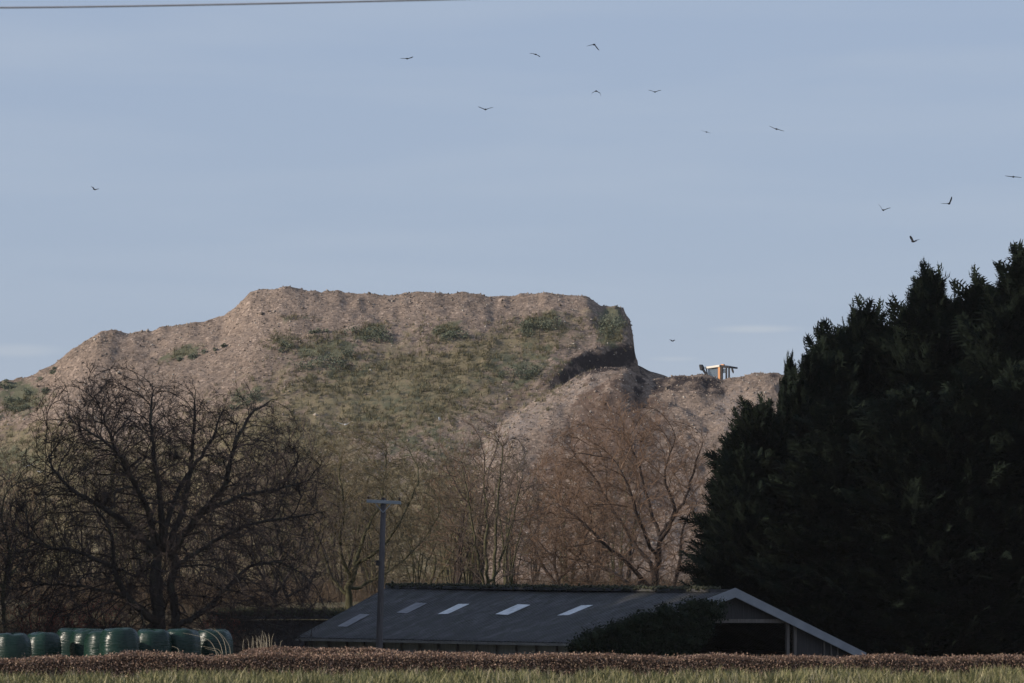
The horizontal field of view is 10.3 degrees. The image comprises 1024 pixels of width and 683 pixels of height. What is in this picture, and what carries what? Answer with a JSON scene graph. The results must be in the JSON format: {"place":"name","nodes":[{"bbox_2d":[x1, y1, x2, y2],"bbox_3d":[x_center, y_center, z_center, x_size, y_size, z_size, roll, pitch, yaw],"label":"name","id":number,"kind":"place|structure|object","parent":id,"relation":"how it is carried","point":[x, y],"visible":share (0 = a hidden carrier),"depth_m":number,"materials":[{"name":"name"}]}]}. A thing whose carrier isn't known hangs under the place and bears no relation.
{"place":"outdoors","nodes":[
{"label":"outdoors","id":0,"kind":"place"},
{"bbox_2d":[0,600,358,647],"bbox_3d":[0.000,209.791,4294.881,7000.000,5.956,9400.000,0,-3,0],"label":"ground","id":1,"kind":"structure","parent":0,"point":[319,603],"depth_m":283.18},
{"bbox_2d":[0,432,30,554],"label":"bare sapling","id":2,"kind":"object","parent":1,"relation":"on","point":[8,479],"visible":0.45,"depth_m":302.86,"materials":[{"name":"brown plant"}]},
{"bbox_2d":[0,633,31,662],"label":"wrapped bale","id":3,"kind":"object","parent":1,"relation":"on","point":[16,645],"visible":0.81,"depth_m":205.10},
{"bbox_2d":[0,466,42,596],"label":"bare sapling","id":4,"kind":"object","parent":1,"relation":"on","point":[15,515],"visible":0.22,"depth_m":298.18,"materials":[{"name":"brown plant"}]},
{"bbox_2d":[0,509,46,593],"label":"bare sapling","id":5,"kind":"object","parent":1,"relation":"on","point":[23,553],"visible":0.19,"depth_m":299.97,"materials":[{"name":"brown plant"}]},
{"bbox_2d":[0,457,52,579],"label":"bare sapling","id":6,"kind":"object","parent":1,"relation":"on","point":[14,510],"visible":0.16,"depth_m":322.09,"materials":[{"name":"brown plant"}]},
{"bbox_2d":[0,483,58,583],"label":"bare sapling","id":7,"kind":"object","parent":1,"relation":"on","point":[38,533],"visible":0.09,"depth_m":388.79,"materials":[{"name":"brown plant"}]},
{"bbox_2d":[0,468,60,632],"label":"bare tree","id":8,"kind":"object","parent":1,"relation":"on","point":[2,551],"visible":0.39,"depth_m":261.85,"materials":[{"name":"brown plant"}]},
{"bbox_2d":[0,589,69,633],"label":"red stemmed bush","id":9,"kind":"object","parent":1,"relation":"on","point":[31,627],"visible":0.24,"depth_m":235.71,"materials":[{"name":"brown plant"}]},
{"bbox_2d":[27,632,61,660],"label":"wrapped bale","id":10,"kind":"object","parent":1,"relation":"on","point":[44,643],"visible":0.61,"depth_m":208.62},
{"bbox_2d":[18,485,74,580],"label":"bare sapling","id":11,"kind":"object","parent":1,"relation":"on","point":[51,535],"visible":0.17,"depth_m":362.62,"materials":[{"name":"brown plant"}]},
{"bbox_2d":[23,508,72,589],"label":"bare sapling","id":12,"kind":"object","parent":1,"relation":"on","point":[47,554],"visible":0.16,"depth_m":328.77,"materials":[{"name":"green plant"}]},
{"bbox_2d":[38,466,89,581],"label":"bare sapling","id":13,"kind":"object","parent":1,"relation":"on","point":[62,526],"visible":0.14,"depth_m":393.77,"materials":[{"name":"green plant"}]},
{"bbox_2d":[57,628,82,661],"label":"wrapped bale","id":14,"kind":"object","parent":1,"relation":"on","point":[64,634],"visible":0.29,"depth_m":212.08},
{"bbox_2d":[70,628,102,661],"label":"wrapped bale","id":15,"kind":"object","parent":1,"relation":"on","point":[77,638],"visible":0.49,"depth_m":209.68},
{"bbox_2d":[55,456,122,583],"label":"bare sapling","id":16,"kind":"object","parent":1,"relation":"on","point":[89,520],"visible":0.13,"depth_m":343.62,"materials":[{"name":"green plant"}]},
{"bbox_2d":[84,631,101,657],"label":"wrapped bale","id":17,"kind":"object","parent":1,"relation":"on","point":[91,643],"visible":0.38,"depth_m":207.18},
{"bbox_2d":[72,599,125,628],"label":"red stemmed bush","id":18,"kind":"object","parent":1,"relation":"on","point":[101,617],"visible":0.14,"depth_m":239.59,"materials":[{"name":"brown plant"}]},
{"bbox_2d":[70,475,132,583],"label":"bare sapling","id":19,"kind":"object","parent":1,"relation":"on","point":[102,529],"visible":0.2,"depth_m":309.44,"materials":[{"name":"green plant"}]},
{"bbox_2d":[71,415,162,583],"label":"bare sapling","id":20,"kind":"object","parent":1,"relation":"on","point":[113,492],"visible":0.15,"depth_m":340.19,"materials":[{"name":"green plant"}]},
{"bbox_2d":[78,449,156,579],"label":"bare sapling","id":21,"kind":"object","parent":1,"relation":"on","point":[116,501],"visible":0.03,"depth_m":365.76,"materials":[{"name":"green plant"}]},
{"bbox_2d":[99,628,139,660],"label":"wrapped bale","id":22,"kind":"object","parent":1,"relation":"on","point":[117,640],"visible":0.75,"depth_m":204.66},
{"bbox_2d":[96,470,186,583],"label":"bare sapling","id":23,"kind":"object","parent":1,"relation":"on","point":[144,558],"visible":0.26,"depth_m":306.15,"materials":[{"name":"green plant"}]},
{"bbox_2d":[100,473,184,580],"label":"bare sapling","id":24,"kind":"object","parent":1,"relation":"on","point":[131,565],"visible":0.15,"depth_m":315.59,"materials":[{"name":"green plant"}]},
{"bbox_2d":[116,451,175,576],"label":"bare sapling","id":25,"kind":"object","parent":1,"relation":"on","point":[143,512],"visible":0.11,"depth_m":318.78,"materials":[{"name":"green plant"}]},
{"bbox_2d":[105,463,191,577],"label":"bare sapling","id":26,"kind":"object","parent":1,"relation":"on","point":[156,511],"visible":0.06,"depth_m":379.74,"materials":[{"name":"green plant"}]},
{"bbox_2d":[137,629,171,657],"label":"wrapped bale","id":27,"kind":"object","parent":1,"relation":"on","point":[153,640],"visible":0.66,"depth_m":208.17},
{"bbox_2d":[0,356,347,653],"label":"bare tree","id":28,"kind":"object","parent":1,"relation":"on","point":[157,545],"visible":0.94,"depth_m":223.89,"materials":[{"name":"brown plant"}]},
{"bbox_2d":[167,628,200,654],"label":"wrapped bale","id":29,"kind":"object","parent":1,"relation":"on","point":[183,642],"visible":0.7,"depth_m":209.07},
{"bbox_2d":[164,483,230,580],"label":"bare sapling","id":30,"kind":"object","parent":1,"relation":"on","point":[192,537],"visible":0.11,"depth_m":335.46,"materials":[{"name":"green plant"}]},
{"bbox_2d":[182,512,236,585],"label":"bare sapling","id":31,"kind":"object","parent":1,"relation":"on","point":[205,552],"visible":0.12,"depth_m":320.60,"materials":[{"name":"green plant"}]},
{"bbox_2d":[187,507,238,583],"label":"bare sapling","id":32,"kind":"object","parent":1,"relation":"on","point":[208,561],"visible":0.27,"depth_m":312.46,"materials":[{"name":"brown plant"}]},
{"bbox_2d":[198,629,232,660],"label":"wrapped bale","id":33,"kind":"object","parent":1,"relation":"on","point":[215,636],"visible":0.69,"depth_m":210.59},
{"bbox_2d":[187,497,247,586],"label":"bare sapling","id":34,"kind":"object","parent":1,"relation":"on","point":[217,545],"visible":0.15,"depth_m":317.13,"materials":[{"name":"brown plant"}]},
{"bbox_2d":[196,446,264,577],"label":"bare sapling","id":35,"kind":"object","parent":1,"relation":"on","point":[228,508],"visible":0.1,"depth_m":413.44,"materials":[{"name":"brown plant"}]},
{"bbox_2d":[239,449,312,588],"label":"bare sapling","id":36,"kind":"object","parent":1,"relation":"on","point":[280,530],"visible":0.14,"depth_m":313.44,"materials":[{"name":"brown plant"}]},
{"bbox_2d":[231,437,320,577],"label":"bare sapling","id":37,"kind":"object","parent":1,"relation":"on","point":[264,512],"visible":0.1,"depth_m":369.65,"materials":[{"name":"brown plant"}]},
{"bbox_2d":[208,605,345,651],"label":"shed","id":38,"kind":"structure","parent":1,"relation":"on","point":[335,611],"depth_m":273.55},
{"bbox_2d":[212,434,353,619],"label":"bare tree","id":39,"kind":"object","parent":1,"relation":"on","point":[316,562],"visible":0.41,"depth_m":279.73,"materials":[{"name":"brown plant"}]},
{"bbox_2d":[250,401,336,572],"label":"bare sapling","id":40,"kind":"object","parent":1,"relation":"on","point":[291,456],"visible":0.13,"depth_m":379.44,"materials":[{"name":"brown plant"}]},
{"bbox_2d":[248,413,346,578],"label":"bare sapling","id":41,"kind":"object","parent":1,"relation":"on","point":[305,470],"visible":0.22,"depth_m":341.56,"materials":[{"name":"brown plant"}]},
{"bbox_2d":[253,440,348,584],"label":"bare sapling","id":42,"kind":"object","parent":1,"relation":"on","point":[309,524],"visible":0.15,"depth_m":340.61,"materials":[{"name":"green plant"}]},
{"bbox_2d":[275,509,331,597],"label":"bare sapling","id":43,"kind":"object","parent":1,"relation":"on","point":[302,557],"visible":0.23,"depth_m":294.51,"materials":[{"name":"brown plant"}]},
{"bbox_2d":[283,442,376,583],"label":"bare sapling","id":44,"kind":"object","parent":1,"relation":"on","point":[337,511],"visible":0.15,"depth_m":354.45,"materials":[{"name":"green plant"}]},
{"bbox_2d":[301,463,378,600],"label":"bare sapling","id":45,"kind":"object","parent":1,"relation":"on","point":[340,570],"visible":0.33,"depth_m":298.25,"materials":[{"name":"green plant"}]},
{"bbox_2d":[0,557,696,658],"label":"undergrowth","id":46,"kind":"object","parent":1,"relation":"on","point":[359,595],"visible":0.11,"depth_m":288.82,"materials":[{"name":"brown plant"}]},
{"bbox_2d":[311,462,391,585],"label":"bare sapling","id":47,"kind":"object","parent":1,"relation":"on","point":[351,521],"visible":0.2,"depth_m":327.55,"materials":[{"name":"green plant"}]},
{"bbox_2d":[270,416,451,609],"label":"bare tree","id":48,"kind":"object","parent":1,"relation":"on","point":[349,587],"visible":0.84,"depth_m":283.43,"materials":[{"name":"brown plant"}]},
{"bbox_2d":[342,487,401,595],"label":"bare sapling","id":49,"kind":"object","parent":1,"relation":"on","point":[362,568],"visible":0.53,"depth_m":297.24,"materials":[{"name":"brown plant"}]},
{"bbox_2d":[343,482,405,580],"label":"bare sapling","id":50,"kind":"object","parent":1,"relation":"on","point":[371,534],"visible":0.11,"depth_m":387.56,"materials":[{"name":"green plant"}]},
{"bbox_2d":[329,465,424,589],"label":"bare sapling","id":51,"kind":"object","parent":1,"relation":"on","point":[373,560],"visible":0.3,"depth_m":305.06,"materials":[{"name":"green plant"}]},
{"bbox_2d":[366,496,400,649],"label":"power pole","id":52,"kind":"object","parent":1,"relation":"on","point":[380,562],"visible":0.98,"depth_m":229.74,"materials":[{"name":"wood"}]},
{"bbox_2d":[240,644,595,659],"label":"beech hedge","id":53,"kind":"object","parent":1,"relation":"on","point":[327,650],"visible":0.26,"depth_m":162.45,"materials":[{"name":"brown plant"}]},
{"bbox_2d":[387,491,451,583],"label":"bare sapling","id":54,"kind":"object","parent":1,"relation":"on","point":[414,572],"visible":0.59,"depth_m":298.35,"materials":[{"name":"brown plant"}]},
{"bbox_2d":[385,466,497,585],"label":"bare tree","id":55,"kind":"object","parent":1,"relation":"on","point":[439,575],"visible":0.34,"depth_m":319.60,"materials":[{"name":"brown plant"}]},
{"bbox_2d":[407,431,479,582],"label":"bare sapling","id":56,"kind":"object","parent":1,"relation":"on","point":[445,579],"visible":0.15,"depth_m":403.74,"materials":[{"name":"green plant"}]},
{"bbox_2d":[412,470,487,580],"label":"bare sapling","id":57,"kind":"object","parent":1,"relation":"on","point":[445,520],"visible":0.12,"depth_m":412.29,"materials":[{"name":"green plant"}]},
{"bbox_2d":[407,447,493,583],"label":"bare sapling","id":58,"kind":"object","parent":1,"relation":"on","point":[460,552],"visible":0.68,"depth_m":293.99,"materials":[{"name":"brown plant"}]},
{"bbox_2d":[414,443,493,582],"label":"bare sapling","id":59,"kind":"object","parent":1,"relation":"on","point":[446,570],"visible":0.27,"depth_m":348.63,"materials":[{"name":"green plant"}]},
{"bbox_2d":[432,485,505,584],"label":"bare sapling","id":60,"kind":"object","parent":1,"relation":"on","point":[471,579],"visible":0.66,"depth_m":293.89,"materials":[{"name":"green plant"}]},
{"bbox_2d":[434,446,506,579],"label":"bare sapling","id":61,"kind":"object","parent":1,"relation":"on","point":[468,507],"visible":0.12,"depth_m":346.84,"materials":[{"name":"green plant"}]},
{"bbox_2d":[426,408,525,583],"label":"bare sapling","id":62,"kind":"object","parent":1,"relation":"on","point":[479,542],"visible":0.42,"depth_m":339.66,"materials":[{"name":"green plant"}]},
{"bbox_2d":[432,420,556,584],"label":"bare tree","id":63,"kind":"object","parent":1,"relation":"on","point":[494,536],"visible":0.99,"depth_m":289.72,"materials":[{"name":"brown plant"}]},
{"bbox_2d":[461,431,558,584],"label":"bare sapling","id":64,"kind":"object","parent":1,"relation":"on","point":[505,568],"visible":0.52,"depth_m":304.49,"materials":[{"name":"brown plant"}]},
{"bbox_2d":[0,649,1023,680],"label":"beech hedge","id":65,"kind":"object","parent":1,"relation":"on","point":[141,660],"visible":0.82,"depth_m":149.43,"materials":[{"name":"brown plant"}]},
{"bbox_2d":[0,660,1023,682],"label":"verge grass","id":66,"kind":"structure","parent":1,"relation":"on","point":[1010,675],"depth_m":123.02,"materials":[{"name":"green plant"}]},
{"bbox_2d":[479,462,548,583],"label":"bare sapling","id":67,"kind":"object","parent":1,"relation":"on","point":[519,567],"visible":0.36,"depth_m":326.36,"materials":[{"name":"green plant"}]},
{"bbox_2d":[502,492,559,583],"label":"bare sapling","id":68,"kind":"object","parent":1,"relation":"on","point":[536,577],"visible":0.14,"depth_m":416.57,"materials":[{"name":"brown plant"}]},
{"bbox_2d":[494,444,626,585],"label":"bare tree","id":69,"kind":"object","parent":1,"relation":"on","point":[549,542],"visible":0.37,"depth_m":324.47,"materials":[{"name":"brown plant"}]},
{"bbox_2d":[525,460,614,583],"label":"bare sapling","id":70,"kind":"object","parent":1,"relation":"on","point":[563,529],"visible":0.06,"depth_m":369.10,"materials":[{"name":"brown plant"}]},
{"bbox_2d":[295,581,865,661],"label":"barn","id":71,"kind":"structure","parent":1,"relation":"on","point":[499,619],"depth_m":249.00,"materials":[{"name":"metal"}]},
{"bbox_2d":[564,595,732,661],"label":"ivy","id":72,"kind":"object","parent":71,"relation":"attached to","point":[663,629],"visible":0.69,"depth_m":235.81,"materials":[{"name":"green plant"}]},
{"bbox_2d":[545,429,636,584],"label":"bare sapling","id":73,"kind":"object","parent":1,"relation":"on","point":[606,475],"visible":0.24,"depth_m":349.42,"materials":[{"name":"brown plant"}]},
{"bbox_2d":[559,482,632,583],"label":"bare sapling","id":74,"kind":"object","parent":1,"relation":"on","point":[594,535],"visible":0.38,"depth_m":323.59,"materials":[{"name":"brown plant"}]},
{"bbox_2d":[511,389,719,587],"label":"bare tree","id":75,"kind":"object","parent":1,"relation":"on","point":[655,568],"visible":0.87,"depth_m":297.07,"materials":[{"name":"brown plant"}]},
{"bbox_2d":[587,450,654,582],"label":"bare sapling","id":76,"kind":"object","parent":1,"relation":"on","point":[613,566],"visible":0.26,"depth_m":387.04,"materials":[{"name":"brown plant"}]},
{"bbox_2d":[584,448,666,580],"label":"bare sapling","id":77,"kind":"object","parent":1,"relation":"on","point":[630,554],"visible":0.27,"depth_m":418.61,"materials":[{"name":"brown plant"}]},
{"bbox_2d":[677,437,789,606],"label":"conifer","id":78,"kind":"object","parent":1,"relation":"on","point":[739,502],"visible":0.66,"depth_m":256.05,"materials":[{"name":"green plant"}]},
{"bbox_2d":[676,392,800,608],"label":"conifer","id":79,"kind":"object","parent":1,"relation":"on","point":[759,426],"visible":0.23,"depth_m":259.46,"materials":[{"name":"green plant"}]},
{"bbox_2d":[771,349,796,412],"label":"conifer","id":80,"kind":"object","parent":1,"relation":"on","point":[784,384],"visible":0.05,"depth_m":266.02,"materials":[{"name":"green plant"}]},
{"bbox_2d":[773,336,855,456],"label":"conifer","id":81,"kind":"object","parent":1,"relation":"on","point":[812,386],"visible":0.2,"depth_m":262.62,"materials":[{"name":"green plant"}]},
{"bbox_2d":[715,395,944,654],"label":"conifer","id":82,"kind":"object","parent":1,"relation":"on","point":[822,475],"visible":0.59,"depth_m":253.72,"materials":[{"name":"green plant"}]},
{"bbox_2d":[797,317,878,414],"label":"conifer","id":83,"kind":"object","parent":1,"relation":"on","point":[845,366],"visible":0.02,"depth_m":265.66,"materials":[{"name":"green plant"}]},
{"bbox_2d":[833,293,894,419],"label":"conifer","id":84,"kind":"object","parent":1,"relation":"on","point":[863,322],"visible":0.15,"depth_m":267.73,"materials":[{"name":"green plant"}]},
{"bbox_2d":[784,378,1023,660],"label":"conifer","id":85,"kind":"object","parent":1,"relation":"on","point":[903,421],"visible":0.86,"depth_m":251.60,"materials":[{"name":"green plant"}]},
{"bbox_2d":[864,257,982,412],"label":"conifer","id":86,"kind":"object","parent":1,"relation":"on","point":[923,347],"visible":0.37,"depth_m":265.17,"materials":[{"name":"green plant"}]},
{"bbox_2d":[862,363,1023,660],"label":"conifer","id":87,"kind":"object","parent":1,"relation":"on","point":[964,412],"visible":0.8,"depth_m":251.53,"materials":[{"name":"green plant"}]},
{"bbox_2d":[948,288,965,323],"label":"conifer","id":88,"kind":"object","parent":1,"relation":"on","point":[960,309],"depth_m":271.59,"materials":[{"name":"green plant"}]},
{"bbox_2d":[911,357,1023,654],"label":"conifer","id":89,"kind":"object","parent":1,"relation":"on","point":[1012,387],"visible":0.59,"depth_m":251.70,"materials":[{"name":"green plant"}]},
{"bbox_2d":[949,263,997,367],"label":"conifer","id":90,"kind":"object","parent":1,"relation":"on","point":[971,295],"visible":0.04,"depth_m":267.87,"materials":[{"name":"green plant"}]},
{"bbox_2d":[938,238,1023,410],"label":"conifer","id":91,"kind":"object","parent":1,"relation":"on","point":[1000,330],"visible":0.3,"depth_m":261.38,"materials":[{"name":"green plant"}]},
{"bbox_2d":[0,0,440,8],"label":"overhead wire","id":92,"kind":"object","parent":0,"point":[211,4],"visible":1,"depth_m":82.78,"materials":[{"name":"metal"}]},
{"bbox_2d":[0,286,796,584],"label":"spoil hill","id":93,"kind":"structure","parent":0,"point":[622,358],"depth_m":582.36,"materials":[{"name":"brown soil"}]},
{"bbox_2d":[4,386,50,408],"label":"shrub","id":94,"kind":"object","parent":93,"relation":"on","point":[27,393],"visible":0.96,"depth_m":593.38,"materials":[{"name":"green plant"}]},
{"bbox_2d":[228,388,259,409],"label":"shrub","id":95,"kind":"object","parent":93,"relation":"on","point":[247,401],"visible":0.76,"depth_m":578.51,"materials":[{"name":"green plant"}]},
{"bbox_2d":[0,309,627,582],"bbox_3d":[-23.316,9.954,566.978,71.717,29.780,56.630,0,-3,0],"label":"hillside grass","id":96,"kind":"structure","parent":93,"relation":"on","point":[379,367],"depth_m":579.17,"materials":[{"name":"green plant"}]},
{"bbox_2d":[293,346,354,370],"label":"shrub","id":97,"kind":"object","parent":93,"relation":"on","point":[330,359],"visible":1,"depth_m":584.31,"materials":[{"name":"green plant"}]},
{"bbox_2d":[343,325,394,343],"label":"shrub","id":98,"kind":"object","parent":93,"relation":"on","point":[379,336],"visible":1,"depth_m":589.79,"materials":[{"name":"green plant"}]},
{"bbox_2d":[0,285,797,552],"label":"rubble","id":99,"kind":"object","parent":93,"relation":"on","point":[442,306],"visible":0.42,"depth_m":584.46,"materials":[{"name":"stone"}]},
{"bbox_2d":[432,325,468,343],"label":"shrub","id":100,"kind":"object","parent":93,"relation":"on","point":[451,333],"visible":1,"depth_m":589.42,"materials":[{"name":"green plant"}]},
{"bbox_2d":[497,361,540,379],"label":"shrub","id":101,"kind":"object","parent":93,"relation":"on","point":[524,370],"visible":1,"depth_m":581.86,"materials":[{"name":"green plant"}]},
{"bbox_2d":[514,316,563,336],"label":"shrub","id":102,"kind":"object","parent":93,"relation":"on","point":[542,324],"visible":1,"depth_m":591.35,"materials":[{"name":"green plant"}]},
{"bbox_2d":[593,312,624,337],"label":"shrub","id":103,"kind":"object","parent":93,"relation":"on","point":[612,323],"visible":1,"depth_m":592.28,"materials":[{"name":"green plant"}]},
{"bbox_2d":[699,364,737,379],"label":"tracked excavator","id":104,"kind":"object","parent":93,"relation":"on","point":[717,371],"visible":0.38,"depth_m":585.95,"materials":[{"name":"white metal"}]},
{"bbox_2d":[0,0,1023,380],"label":"sky","id":105,"kind":"structure","parent":0,"point":[229,153],"materials":[{"name":"blue"}]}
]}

